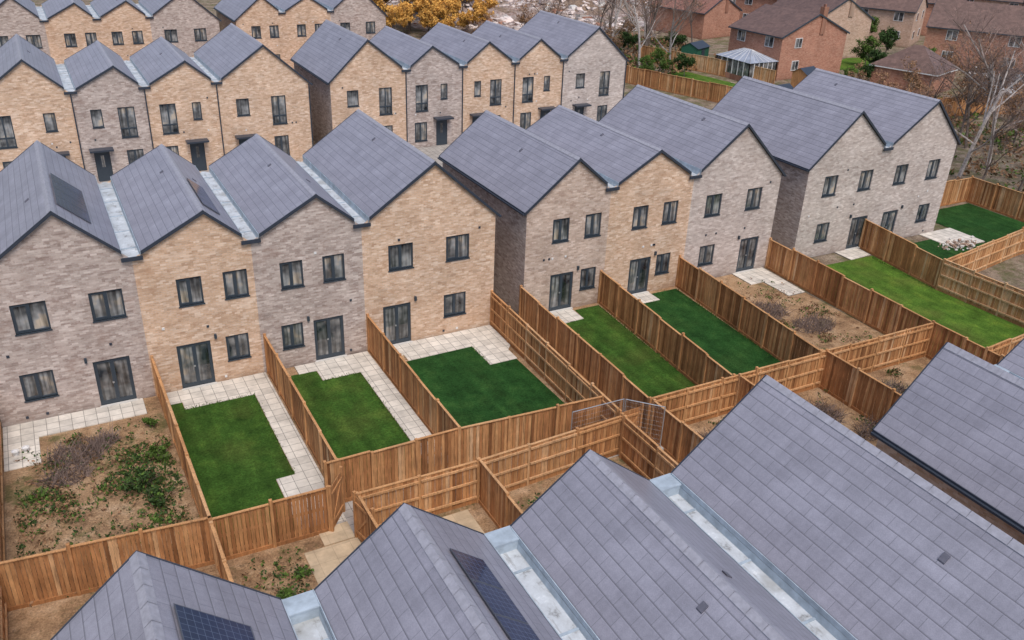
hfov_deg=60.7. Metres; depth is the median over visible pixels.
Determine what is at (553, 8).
bare tree
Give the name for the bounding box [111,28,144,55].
windows and doors
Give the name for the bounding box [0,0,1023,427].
ground
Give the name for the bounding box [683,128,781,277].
walls
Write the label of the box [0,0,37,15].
roof
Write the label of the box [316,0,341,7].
roof
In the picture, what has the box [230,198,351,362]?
windows and doors
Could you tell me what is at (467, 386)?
lawn
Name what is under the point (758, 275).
patio
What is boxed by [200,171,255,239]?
valley gutter
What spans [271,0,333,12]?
roof trim
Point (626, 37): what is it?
green tree
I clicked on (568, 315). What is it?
patio
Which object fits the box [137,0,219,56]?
walls
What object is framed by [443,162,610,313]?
walls
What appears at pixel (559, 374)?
garden fence
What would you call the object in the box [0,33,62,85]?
roof
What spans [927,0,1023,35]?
roof
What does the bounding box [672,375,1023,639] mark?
roof
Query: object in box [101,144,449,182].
pavement
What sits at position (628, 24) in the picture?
brown tree
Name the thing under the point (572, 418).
temporary barrier
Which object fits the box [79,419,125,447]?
dead brush
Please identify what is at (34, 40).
windows and doors
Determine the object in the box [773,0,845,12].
roof
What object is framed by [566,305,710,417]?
lawn
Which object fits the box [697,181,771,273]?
windows and doors
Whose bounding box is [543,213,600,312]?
windows and doors
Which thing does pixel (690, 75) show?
lawn
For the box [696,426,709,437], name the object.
dead brush
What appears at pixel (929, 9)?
walls
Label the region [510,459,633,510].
weedy soil ground
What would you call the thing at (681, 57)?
green tree
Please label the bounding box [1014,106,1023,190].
bare tree
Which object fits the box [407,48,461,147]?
walls
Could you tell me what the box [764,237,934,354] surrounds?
garden fence
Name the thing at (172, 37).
windows and doors
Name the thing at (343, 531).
tan patio
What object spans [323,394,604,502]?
garden fence
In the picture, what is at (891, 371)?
weeds
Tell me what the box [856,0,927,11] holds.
roof
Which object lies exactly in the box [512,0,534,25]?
brown tree
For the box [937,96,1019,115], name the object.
garden fence
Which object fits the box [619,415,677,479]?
garden fence
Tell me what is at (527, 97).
windows and doors
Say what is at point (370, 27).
windows and doors
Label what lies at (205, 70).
valley gutter
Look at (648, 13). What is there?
bare tree
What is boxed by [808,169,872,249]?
windows and doors
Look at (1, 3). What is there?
roof trim
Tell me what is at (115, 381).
windows and doors
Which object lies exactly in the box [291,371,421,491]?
lawn
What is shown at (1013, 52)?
bare tree
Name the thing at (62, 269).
walls
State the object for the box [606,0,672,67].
bare tree
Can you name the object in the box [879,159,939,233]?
windows and doors
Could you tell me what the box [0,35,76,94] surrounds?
roof trim
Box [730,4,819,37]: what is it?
roof
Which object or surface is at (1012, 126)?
bare tree
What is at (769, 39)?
windows and trim
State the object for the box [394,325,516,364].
patio
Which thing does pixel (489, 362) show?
grass tufts
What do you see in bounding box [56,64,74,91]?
valley gutter
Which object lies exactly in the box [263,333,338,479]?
garden fence
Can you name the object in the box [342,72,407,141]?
windows and doors
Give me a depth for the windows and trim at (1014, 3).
138.50 m
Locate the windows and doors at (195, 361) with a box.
[162,269,251,390]
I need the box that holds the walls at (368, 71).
[294,42,406,142]
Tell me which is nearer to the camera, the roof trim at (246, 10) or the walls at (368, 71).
the walls at (368, 71)
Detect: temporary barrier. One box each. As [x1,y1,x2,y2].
[565,399,624,455]
[624,399,665,450]
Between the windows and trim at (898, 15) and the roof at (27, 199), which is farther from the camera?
the windows and trim at (898, 15)
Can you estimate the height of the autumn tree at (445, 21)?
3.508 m
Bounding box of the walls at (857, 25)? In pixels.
[827,0,871,57]
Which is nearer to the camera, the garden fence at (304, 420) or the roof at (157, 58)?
the garden fence at (304, 420)
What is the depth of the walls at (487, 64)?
70.63 m
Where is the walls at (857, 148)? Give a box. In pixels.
[770,115,885,257]
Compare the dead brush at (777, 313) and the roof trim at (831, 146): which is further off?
the roof trim at (831, 146)
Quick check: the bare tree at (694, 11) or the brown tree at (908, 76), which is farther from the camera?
the bare tree at (694, 11)
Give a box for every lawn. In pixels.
[171,394,298,550]
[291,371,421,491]
[406,347,582,460]
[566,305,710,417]
[644,289,793,385]
[658,70,734,98]
[792,256,1023,351]
[840,57,870,74]
[881,203,1023,284]
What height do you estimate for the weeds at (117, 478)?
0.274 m
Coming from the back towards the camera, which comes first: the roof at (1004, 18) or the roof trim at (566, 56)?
the roof at (1004, 18)
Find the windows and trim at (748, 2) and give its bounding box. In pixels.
[743,0,777,16]
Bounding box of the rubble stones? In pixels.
[387,0,649,31]
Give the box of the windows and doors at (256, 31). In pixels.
[243,23,279,57]
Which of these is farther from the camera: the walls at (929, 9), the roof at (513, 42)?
the walls at (929, 9)
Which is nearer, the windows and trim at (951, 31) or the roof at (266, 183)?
the roof at (266, 183)
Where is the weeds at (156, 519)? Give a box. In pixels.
[114,424,187,530]
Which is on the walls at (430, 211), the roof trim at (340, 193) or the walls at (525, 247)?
the roof trim at (340, 193)
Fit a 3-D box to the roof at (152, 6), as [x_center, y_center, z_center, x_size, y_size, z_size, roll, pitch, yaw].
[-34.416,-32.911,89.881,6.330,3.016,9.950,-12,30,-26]
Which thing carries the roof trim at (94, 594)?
on the walls
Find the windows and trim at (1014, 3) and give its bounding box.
[968,0,1022,5]
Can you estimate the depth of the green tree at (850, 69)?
94.39 m
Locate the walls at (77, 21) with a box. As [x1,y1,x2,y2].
[40,4,100,63]
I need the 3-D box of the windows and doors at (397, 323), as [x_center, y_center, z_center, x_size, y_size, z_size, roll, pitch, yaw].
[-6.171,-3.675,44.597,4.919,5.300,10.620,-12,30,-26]
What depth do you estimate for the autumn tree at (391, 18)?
112.56 m
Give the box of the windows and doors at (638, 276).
[627,200,677,294]
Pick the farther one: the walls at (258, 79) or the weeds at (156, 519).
the walls at (258, 79)
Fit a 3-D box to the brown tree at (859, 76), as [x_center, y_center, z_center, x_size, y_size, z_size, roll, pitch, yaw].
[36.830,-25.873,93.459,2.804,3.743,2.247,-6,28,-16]
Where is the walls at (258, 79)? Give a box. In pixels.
[192,47,311,160]
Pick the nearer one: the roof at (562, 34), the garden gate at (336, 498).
the garden gate at (336, 498)
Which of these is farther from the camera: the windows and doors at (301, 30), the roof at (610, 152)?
the windows and doors at (301, 30)
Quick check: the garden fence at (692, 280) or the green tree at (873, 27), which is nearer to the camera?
the garden fence at (692, 280)
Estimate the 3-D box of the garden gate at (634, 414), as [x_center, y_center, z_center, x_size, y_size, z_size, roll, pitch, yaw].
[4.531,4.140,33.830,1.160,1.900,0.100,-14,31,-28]
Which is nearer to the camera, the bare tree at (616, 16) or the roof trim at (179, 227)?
the roof trim at (179, 227)
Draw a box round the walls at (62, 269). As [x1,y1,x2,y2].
[0,180,155,426]
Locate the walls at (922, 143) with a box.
[869,104,956,237]
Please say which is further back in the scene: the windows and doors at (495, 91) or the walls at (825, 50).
the walls at (825, 50)
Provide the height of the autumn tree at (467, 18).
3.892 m
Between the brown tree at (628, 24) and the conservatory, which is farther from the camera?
the brown tree at (628, 24)
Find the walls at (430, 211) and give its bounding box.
[299,159,495,350]
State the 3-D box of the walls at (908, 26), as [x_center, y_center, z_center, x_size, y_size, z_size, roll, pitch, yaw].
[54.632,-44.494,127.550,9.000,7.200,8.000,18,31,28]
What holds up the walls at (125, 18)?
on the ground at (1010, 270)
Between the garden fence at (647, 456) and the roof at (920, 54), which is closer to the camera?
the garden fence at (647, 456)
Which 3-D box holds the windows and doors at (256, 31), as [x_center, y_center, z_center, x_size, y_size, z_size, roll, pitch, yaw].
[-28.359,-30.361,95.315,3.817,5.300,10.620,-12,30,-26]
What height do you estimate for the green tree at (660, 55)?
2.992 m
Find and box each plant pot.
[11,449,18,456]
[21,445,29,452]
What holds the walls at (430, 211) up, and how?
on the ground at (1010, 270)
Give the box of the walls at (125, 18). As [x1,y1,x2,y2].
[89,2,152,60]
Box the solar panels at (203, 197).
[186,177,219,214]
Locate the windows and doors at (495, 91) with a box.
[470,65,515,123]
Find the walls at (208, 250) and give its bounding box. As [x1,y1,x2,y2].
[107,171,263,395]
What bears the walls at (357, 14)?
on the ground at (1010, 270)
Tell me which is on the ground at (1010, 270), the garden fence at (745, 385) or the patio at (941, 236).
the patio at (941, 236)
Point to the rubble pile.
(963, 243)
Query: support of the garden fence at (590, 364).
on the garden soil ground at (49, 624)
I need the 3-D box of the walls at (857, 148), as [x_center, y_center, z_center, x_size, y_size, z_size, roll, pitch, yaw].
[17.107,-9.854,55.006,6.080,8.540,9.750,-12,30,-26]
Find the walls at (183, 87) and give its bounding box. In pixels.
[127,59,223,170]
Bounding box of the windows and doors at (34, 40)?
[0,35,42,48]
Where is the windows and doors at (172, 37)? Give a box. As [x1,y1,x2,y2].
[162,27,207,42]
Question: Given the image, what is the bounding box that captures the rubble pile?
[938,236,978,250]
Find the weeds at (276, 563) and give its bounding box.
[241,546,314,594]
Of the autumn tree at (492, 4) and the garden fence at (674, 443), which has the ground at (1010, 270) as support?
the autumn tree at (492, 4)
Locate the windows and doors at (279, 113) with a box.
[235,84,312,155]
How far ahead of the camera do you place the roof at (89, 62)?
60.66 m
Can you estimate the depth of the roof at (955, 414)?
24.05 m
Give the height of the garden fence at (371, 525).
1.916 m
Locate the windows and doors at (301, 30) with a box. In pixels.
[297,21,320,36]
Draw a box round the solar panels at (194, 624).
[173,603,255,639]
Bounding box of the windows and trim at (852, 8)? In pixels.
[772,0,874,20]
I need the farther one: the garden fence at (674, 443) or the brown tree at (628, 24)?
the brown tree at (628, 24)
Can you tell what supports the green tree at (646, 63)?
on the ground at (1010, 270)
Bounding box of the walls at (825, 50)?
[728,16,846,79]
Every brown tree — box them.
[471,12,496,31]
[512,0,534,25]
[603,24,623,47]
[614,12,641,42]
[846,60,870,81]
[873,69,898,87]
[900,54,924,92]
[910,80,950,117]
[940,41,963,70]
[947,73,986,118]
[955,62,986,91]
[999,83,1023,121]
[1000,83,1023,143]
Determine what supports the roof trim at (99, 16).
on the walls at (125, 18)
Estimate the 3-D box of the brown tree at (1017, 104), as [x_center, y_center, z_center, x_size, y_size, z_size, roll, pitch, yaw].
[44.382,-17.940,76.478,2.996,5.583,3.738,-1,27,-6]
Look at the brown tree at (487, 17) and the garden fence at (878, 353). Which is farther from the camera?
the brown tree at (487, 17)
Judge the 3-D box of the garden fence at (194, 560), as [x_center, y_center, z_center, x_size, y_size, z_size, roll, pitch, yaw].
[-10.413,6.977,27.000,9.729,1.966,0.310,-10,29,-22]
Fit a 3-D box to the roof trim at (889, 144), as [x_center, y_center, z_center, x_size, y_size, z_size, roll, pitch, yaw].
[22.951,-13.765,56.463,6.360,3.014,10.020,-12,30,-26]
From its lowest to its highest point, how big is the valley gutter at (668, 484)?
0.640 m
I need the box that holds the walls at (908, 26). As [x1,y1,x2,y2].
[865,0,926,47]
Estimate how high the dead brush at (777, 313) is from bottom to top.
0.694 m
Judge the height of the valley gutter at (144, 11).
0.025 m
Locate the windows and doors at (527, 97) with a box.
[520,61,563,128]
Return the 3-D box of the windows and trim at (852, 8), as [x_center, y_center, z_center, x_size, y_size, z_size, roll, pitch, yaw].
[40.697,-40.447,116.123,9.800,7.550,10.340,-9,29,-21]
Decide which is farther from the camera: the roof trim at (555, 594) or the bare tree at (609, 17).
the bare tree at (609, 17)
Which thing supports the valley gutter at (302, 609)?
attached to the walls
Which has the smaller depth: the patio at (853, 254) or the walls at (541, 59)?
the patio at (853, 254)
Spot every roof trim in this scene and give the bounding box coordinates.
[0,0,48,21]
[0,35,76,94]
[0,143,142,262]
[42,1,100,20]
[50,550,297,639]
[64,41,150,89]
[90,0,153,18]
[110,146,260,253]
[129,39,221,85]
[138,0,221,20]
[194,24,312,84]
[209,135,370,237]
[213,0,285,21]
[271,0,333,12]
[290,21,410,84]
[302,109,501,222]
[313,503,562,639]
[315,0,387,16]
[369,30,467,68]
[425,24,519,65]
[437,110,619,215]
[474,27,568,61]
[510,449,819,639]
[519,11,628,61]
[525,107,701,186]
[598,86,785,176]
[671,375,856,639]
[716,78,893,171]
[792,68,960,146]
[870,342,1023,533]
[996,338,1023,379]
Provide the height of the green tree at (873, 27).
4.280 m
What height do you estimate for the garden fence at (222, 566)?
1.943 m
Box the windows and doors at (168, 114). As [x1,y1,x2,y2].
[159,85,224,170]
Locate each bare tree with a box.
[525,0,569,16]
[534,0,577,14]
[586,0,639,39]
[587,0,614,29]
[597,0,624,29]
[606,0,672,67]
[631,0,664,45]
[636,0,666,45]
[639,0,708,67]
[640,0,660,44]
[640,0,671,36]
[681,0,710,41]
[884,75,954,107]
[919,51,972,98]
[926,1,1023,168]
[927,49,1022,164]
[944,21,1013,148]
[946,14,1023,177]
[965,86,1023,181]
[981,31,1023,130]
[988,23,1023,83]
[997,114,1023,135]
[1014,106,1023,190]
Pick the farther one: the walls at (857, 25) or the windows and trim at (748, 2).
the windows and trim at (748, 2)
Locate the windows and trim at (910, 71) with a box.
[869,64,957,76]
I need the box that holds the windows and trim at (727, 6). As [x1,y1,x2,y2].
[654,0,742,14]
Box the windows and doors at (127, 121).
[89,90,153,181]
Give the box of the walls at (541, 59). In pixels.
[463,41,562,126]
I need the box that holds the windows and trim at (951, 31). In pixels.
[926,0,1022,68]
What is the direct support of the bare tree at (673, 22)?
on the ground at (1010, 270)
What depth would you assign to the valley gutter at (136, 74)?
62.17 m
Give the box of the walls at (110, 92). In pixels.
[63,60,152,181]
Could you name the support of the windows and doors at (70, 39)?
attached to the walls at (77, 21)
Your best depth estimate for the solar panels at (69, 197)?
34.36 m
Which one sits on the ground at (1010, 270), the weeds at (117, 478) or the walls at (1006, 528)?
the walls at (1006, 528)
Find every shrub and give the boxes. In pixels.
[26,486,52,502]
[119,461,167,499]
[141,443,172,460]
[142,417,159,427]
[142,482,177,513]
[276,585,297,598]
[292,564,313,581]
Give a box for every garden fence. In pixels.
[0,422,7,639]
[0,485,330,611]
[150,355,212,551]
[209,520,233,581]
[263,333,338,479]
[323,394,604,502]
[355,413,623,538]
[357,492,378,537]
[366,313,458,436]
[478,457,522,528]
[490,290,619,442]
[518,285,651,432]
[597,270,735,407]
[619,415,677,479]
[625,66,731,102]
[641,44,775,83]
[644,322,933,434]
[648,399,702,463]
[675,255,823,374]
[733,373,754,407]
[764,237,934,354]
[818,348,900,422]
[858,219,946,289]
[925,320,1004,364]
[935,227,1023,288]
[935,258,1023,327]
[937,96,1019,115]
[940,175,1023,221]
[982,334,1023,360]
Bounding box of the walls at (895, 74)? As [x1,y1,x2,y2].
[869,66,955,95]
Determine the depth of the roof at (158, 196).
37.25 m
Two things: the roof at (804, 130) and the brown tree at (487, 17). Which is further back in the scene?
the brown tree at (487, 17)
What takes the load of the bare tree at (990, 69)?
on the ground at (1010, 270)
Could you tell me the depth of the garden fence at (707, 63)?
101.57 m
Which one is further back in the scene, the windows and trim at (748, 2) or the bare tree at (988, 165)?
the windows and trim at (748, 2)
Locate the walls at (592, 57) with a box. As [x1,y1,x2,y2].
[562,29,625,119]
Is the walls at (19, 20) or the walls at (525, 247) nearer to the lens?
the walls at (525, 247)
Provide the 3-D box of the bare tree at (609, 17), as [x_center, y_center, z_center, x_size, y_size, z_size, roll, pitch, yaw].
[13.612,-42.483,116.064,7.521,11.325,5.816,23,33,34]
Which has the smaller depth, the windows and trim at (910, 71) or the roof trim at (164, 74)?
the roof trim at (164, 74)
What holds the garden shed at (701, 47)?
on the ground at (1010, 270)
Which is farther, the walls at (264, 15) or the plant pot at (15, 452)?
the walls at (264, 15)
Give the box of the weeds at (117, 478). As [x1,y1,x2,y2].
[13,416,204,606]
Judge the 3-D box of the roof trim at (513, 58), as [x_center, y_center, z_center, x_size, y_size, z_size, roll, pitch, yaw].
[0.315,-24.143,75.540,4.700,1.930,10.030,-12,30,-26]
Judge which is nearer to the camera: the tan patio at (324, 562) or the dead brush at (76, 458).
the tan patio at (324, 562)
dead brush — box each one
[23,457,96,490]
[41,432,112,470]
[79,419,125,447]
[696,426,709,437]
[750,296,795,320]
[790,311,837,333]
[804,397,850,424]
[851,413,878,440]
[871,376,913,393]
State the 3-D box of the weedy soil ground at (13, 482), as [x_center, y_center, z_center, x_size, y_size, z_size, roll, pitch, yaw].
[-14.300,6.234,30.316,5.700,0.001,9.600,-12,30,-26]
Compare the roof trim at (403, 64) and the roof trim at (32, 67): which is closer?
the roof trim at (32, 67)
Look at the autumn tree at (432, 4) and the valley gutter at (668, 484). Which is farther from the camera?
the autumn tree at (432, 4)
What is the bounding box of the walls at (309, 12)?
[282,0,330,68]
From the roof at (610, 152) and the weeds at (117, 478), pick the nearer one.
the weeds at (117, 478)
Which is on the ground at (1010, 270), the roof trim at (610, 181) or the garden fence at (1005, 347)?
the garden fence at (1005, 347)
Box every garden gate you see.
[327,466,345,531]
[352,490,374,541]
[615,403,643,446]
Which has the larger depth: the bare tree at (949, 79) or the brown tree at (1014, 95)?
the brown tree at (1014, 95)
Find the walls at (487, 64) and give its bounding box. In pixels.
[463,44,514,131]
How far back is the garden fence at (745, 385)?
35.98 m
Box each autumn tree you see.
[372,0,388,13]
[383,3,408,29]
[394,1,414,32]
[398,0,426,33]
[401,0,418,30]
[415,0,445,30]
[419,0,448,26]
[433,14,457,27]
[434,0,457,20]
[442,0,461,16]
[456,7,482,32]
[467,0,494,22]
[472,0,498,17]
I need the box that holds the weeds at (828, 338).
[724,277,871,345]
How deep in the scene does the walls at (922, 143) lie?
53.89 m
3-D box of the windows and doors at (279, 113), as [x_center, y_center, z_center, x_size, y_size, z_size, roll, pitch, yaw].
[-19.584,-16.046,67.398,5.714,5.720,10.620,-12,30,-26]
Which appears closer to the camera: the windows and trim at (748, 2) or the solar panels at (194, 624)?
the solar panels at (194, 624)
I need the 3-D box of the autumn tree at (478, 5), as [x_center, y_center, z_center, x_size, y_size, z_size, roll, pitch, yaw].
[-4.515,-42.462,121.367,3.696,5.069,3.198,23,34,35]
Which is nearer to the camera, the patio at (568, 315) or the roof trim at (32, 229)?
the roof trim at (32, 229)
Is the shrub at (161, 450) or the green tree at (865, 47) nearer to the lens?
the shrub at (161, 450)
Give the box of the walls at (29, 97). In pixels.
[0,62,83,170]
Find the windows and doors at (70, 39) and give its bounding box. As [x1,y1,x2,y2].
[64,32,96,46]
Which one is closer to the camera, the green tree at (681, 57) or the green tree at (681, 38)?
the green tree at (681, 57)
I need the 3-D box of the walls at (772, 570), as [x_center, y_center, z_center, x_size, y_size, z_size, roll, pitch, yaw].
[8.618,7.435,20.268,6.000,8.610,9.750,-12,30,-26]
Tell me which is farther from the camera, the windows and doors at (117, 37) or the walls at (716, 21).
the walls at (716, 21)
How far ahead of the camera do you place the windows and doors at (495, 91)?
71.22 m
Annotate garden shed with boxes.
[681,40,710,60]
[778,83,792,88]
[790,66,815,87]
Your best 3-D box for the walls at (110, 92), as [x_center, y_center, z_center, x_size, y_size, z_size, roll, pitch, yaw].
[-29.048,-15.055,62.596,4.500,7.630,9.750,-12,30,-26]
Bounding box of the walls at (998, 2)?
[974,0,1022,5]
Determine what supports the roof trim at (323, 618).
attached to the walls
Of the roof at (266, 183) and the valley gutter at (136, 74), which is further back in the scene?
the valley gutter at (136, 74)
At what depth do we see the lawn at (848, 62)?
111.61 m
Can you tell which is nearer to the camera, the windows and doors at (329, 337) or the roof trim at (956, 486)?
the roof trim at (956, 486)
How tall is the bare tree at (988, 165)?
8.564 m
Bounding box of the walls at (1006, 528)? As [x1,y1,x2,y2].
[876,440,1023,544]
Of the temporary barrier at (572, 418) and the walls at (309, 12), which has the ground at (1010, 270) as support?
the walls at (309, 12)
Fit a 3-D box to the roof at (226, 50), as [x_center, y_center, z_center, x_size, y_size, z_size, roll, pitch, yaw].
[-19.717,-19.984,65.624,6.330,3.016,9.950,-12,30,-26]
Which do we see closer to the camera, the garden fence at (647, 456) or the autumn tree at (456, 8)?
the garden fence at (647, 456)
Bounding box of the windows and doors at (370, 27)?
[339,20,374,33]
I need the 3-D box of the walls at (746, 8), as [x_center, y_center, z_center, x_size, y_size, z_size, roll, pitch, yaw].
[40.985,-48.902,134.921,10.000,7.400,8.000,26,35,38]
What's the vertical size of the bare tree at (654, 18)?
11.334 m
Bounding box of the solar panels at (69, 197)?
[50,173,90,223]
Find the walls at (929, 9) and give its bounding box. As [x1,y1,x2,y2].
[920,4,934,35]
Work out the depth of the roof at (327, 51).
67.92 m
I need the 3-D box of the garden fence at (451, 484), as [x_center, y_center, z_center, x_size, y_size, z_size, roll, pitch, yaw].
[-0.418,5.400,30.983,10.655,1.881,0.271,-13,30,-27]
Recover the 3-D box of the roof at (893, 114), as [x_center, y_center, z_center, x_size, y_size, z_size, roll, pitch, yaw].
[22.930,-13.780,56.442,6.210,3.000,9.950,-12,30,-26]
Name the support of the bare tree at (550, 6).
on the ground at (1010, 270)
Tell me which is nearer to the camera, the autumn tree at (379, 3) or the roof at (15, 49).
the roof at (15, 49)
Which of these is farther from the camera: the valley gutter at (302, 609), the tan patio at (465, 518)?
the tan patio at (465, 518)
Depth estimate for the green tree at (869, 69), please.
98.73 m
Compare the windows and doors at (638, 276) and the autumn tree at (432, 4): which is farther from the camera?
the autumn tree at (432, 4)
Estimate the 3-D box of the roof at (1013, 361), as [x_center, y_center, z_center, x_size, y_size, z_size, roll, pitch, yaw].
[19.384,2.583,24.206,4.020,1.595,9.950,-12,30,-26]
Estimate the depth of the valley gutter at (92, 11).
86.70 m
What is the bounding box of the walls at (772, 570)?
[685,491,846,637]
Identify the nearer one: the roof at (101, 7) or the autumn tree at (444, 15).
the roof at (101, 7)
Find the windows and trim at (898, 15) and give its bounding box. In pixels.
[861,0,927,39]
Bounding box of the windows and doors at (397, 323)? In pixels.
[383,226,480,345]
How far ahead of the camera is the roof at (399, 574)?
17.03 m
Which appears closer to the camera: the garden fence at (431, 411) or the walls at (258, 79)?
the garden fence at (431, 411)
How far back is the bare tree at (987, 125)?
79.92 m
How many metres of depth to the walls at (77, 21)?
82.31 m
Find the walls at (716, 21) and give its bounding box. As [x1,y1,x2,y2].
[650,0,739,39]
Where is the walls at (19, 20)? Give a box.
[0,0,50,56]
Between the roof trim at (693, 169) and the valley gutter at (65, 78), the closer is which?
the roof trim at (693, 169)
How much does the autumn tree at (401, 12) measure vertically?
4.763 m
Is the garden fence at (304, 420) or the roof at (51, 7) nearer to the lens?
the garden fence at (304, 420)
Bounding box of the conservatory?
[716,47,778,80]
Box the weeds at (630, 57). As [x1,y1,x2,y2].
[470,27,715,74]
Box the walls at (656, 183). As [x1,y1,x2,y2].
[604,153,693,291]
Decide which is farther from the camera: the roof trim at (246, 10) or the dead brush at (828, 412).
the roof trim at (246, 10)
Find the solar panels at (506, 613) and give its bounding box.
[450,548,539,639]
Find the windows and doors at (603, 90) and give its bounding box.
[569,61,626,120]
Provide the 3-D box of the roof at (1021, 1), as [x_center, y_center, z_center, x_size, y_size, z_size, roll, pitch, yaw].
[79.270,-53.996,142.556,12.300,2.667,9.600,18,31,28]
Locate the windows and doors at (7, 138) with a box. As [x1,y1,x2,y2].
[0,94,84,168]
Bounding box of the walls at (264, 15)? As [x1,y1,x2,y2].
[216,0,285,61]
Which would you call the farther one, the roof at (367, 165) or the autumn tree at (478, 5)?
the autumn tree at (478, 5)
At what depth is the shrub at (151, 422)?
34.13 m
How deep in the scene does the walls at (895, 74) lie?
97.03 m
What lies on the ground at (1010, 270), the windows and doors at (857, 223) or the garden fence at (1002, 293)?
the garden fence at (1002, 293)
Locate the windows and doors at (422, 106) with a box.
[415,68,462,145]
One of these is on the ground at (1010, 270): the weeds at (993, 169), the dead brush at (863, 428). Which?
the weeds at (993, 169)
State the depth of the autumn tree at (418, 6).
117.19 m
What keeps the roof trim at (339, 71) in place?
on the walls at (368, 71)
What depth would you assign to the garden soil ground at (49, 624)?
35.32 m
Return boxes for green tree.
[617,31,637,53]
[638,54,655,70]
[650,47,673,71]
[663,30,687,50]
[672,53,696,74]
[840,66,854,76]
[849,35,882,63]
[858,62,874,79]
[864,48,888,62]
[869,16,879,32]
[876,26,900,52]
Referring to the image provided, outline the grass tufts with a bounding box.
[184,257,931,516]
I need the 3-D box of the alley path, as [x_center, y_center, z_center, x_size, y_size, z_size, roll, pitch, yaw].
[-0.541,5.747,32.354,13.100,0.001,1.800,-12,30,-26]
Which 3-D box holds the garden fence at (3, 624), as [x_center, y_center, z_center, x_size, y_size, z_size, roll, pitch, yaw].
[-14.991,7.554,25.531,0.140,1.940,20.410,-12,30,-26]
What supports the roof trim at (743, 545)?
on the walls at (772, 570)
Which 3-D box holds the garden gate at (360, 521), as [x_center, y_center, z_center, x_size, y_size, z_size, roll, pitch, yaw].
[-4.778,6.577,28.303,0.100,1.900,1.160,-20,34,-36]
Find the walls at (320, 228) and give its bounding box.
[206,170,366,372]
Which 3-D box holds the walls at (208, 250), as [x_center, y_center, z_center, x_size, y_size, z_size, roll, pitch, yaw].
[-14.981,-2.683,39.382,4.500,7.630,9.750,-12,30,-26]
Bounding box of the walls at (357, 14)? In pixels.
[330,0,385,39]
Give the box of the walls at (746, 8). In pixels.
[735,0,776,18]
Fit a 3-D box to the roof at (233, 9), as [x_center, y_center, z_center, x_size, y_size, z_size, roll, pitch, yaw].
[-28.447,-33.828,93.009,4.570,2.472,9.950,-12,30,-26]
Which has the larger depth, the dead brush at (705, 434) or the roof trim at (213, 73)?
the roof trim at (213, 73)
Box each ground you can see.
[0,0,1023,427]
[1,274,930,639]
[4,412,209,621]
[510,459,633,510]
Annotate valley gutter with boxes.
[36,6,46,19]
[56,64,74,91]
[86,5,98,18]
[98,182,139,256]
[124,60,147,86]
[136,4,150,16]
[190,57,218,81]
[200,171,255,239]
[282,589,329,639]
[296,161,365,223]
[485,525,585,639]
[650,473,836,639]
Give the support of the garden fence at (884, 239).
on the ground at (1010, 270)
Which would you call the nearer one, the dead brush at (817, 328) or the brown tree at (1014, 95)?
the dead brush at (817, 328)
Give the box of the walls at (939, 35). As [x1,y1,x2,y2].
[923,26,1023,74]
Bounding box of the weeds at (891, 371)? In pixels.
[816,367,908,432]
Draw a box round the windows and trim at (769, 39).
[728,4,849,70]
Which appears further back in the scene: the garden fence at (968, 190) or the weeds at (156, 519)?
the garden fence at (968, 190)
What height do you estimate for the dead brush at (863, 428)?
0.696 m
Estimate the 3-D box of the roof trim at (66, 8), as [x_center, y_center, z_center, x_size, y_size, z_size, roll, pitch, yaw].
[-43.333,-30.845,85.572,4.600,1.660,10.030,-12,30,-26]
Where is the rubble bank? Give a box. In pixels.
[384,0,649,34]
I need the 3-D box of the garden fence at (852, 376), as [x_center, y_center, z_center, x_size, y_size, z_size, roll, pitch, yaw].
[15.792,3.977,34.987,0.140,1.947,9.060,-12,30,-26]
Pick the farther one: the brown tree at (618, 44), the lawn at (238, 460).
the brown tree at (618, 44)
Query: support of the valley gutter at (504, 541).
attached to the walls
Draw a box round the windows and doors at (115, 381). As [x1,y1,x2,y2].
[6,288,138,418]
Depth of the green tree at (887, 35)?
114.10 m
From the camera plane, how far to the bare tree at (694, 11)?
116.45 m
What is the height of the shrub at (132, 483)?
0.800 m
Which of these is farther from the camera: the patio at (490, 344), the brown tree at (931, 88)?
the brown tree at (931, 88)
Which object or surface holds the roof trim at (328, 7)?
on the walls at (357, 14)
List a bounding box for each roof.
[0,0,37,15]
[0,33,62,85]
[0,140,119,253]
[42,0,91,17]
[53,551,296,639]
[64,40,136,87]
[90,0,143,15]
[111,144,239,250]
[130,36,207,82]
[139,0,169,13]
[195,23,280,77]
[210,133,351,233]
[214,0,266,19]
[267,0,323,9]
[291,19,384,82]
[303,109,475,216]
[315,503,560,639]
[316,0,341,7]
[370,26,441,65]
[420,22,507,61]
[440,110,599,212]
[472,20,553,58]
[511,450,818,639]
[518,10,626,60]
[526,105,685,181]
[599,84,783,175]
[650,0,719,13]
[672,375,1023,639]
[712,76,884,168]
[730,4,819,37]
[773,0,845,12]
[793,68,958,143]
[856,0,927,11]
[871,44,958,75]
[874,342,1023,525]
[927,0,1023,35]
[998,340,1023,377]
[999,0,1023,2]
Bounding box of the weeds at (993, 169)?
[921,93,1023,196]
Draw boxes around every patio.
[3,398,146,471]
[167,372,345,529]
[294,351,434,456]
[304,537,360,583]
[317,521,354,545]
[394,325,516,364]
[443,510,484,533]
[552,309,583,322]
[633,292,659,302]
[732,267,804,295]
[834,248,870,259]
[919,228,984,248]
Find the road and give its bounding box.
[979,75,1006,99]
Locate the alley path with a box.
[337,438,648,534]

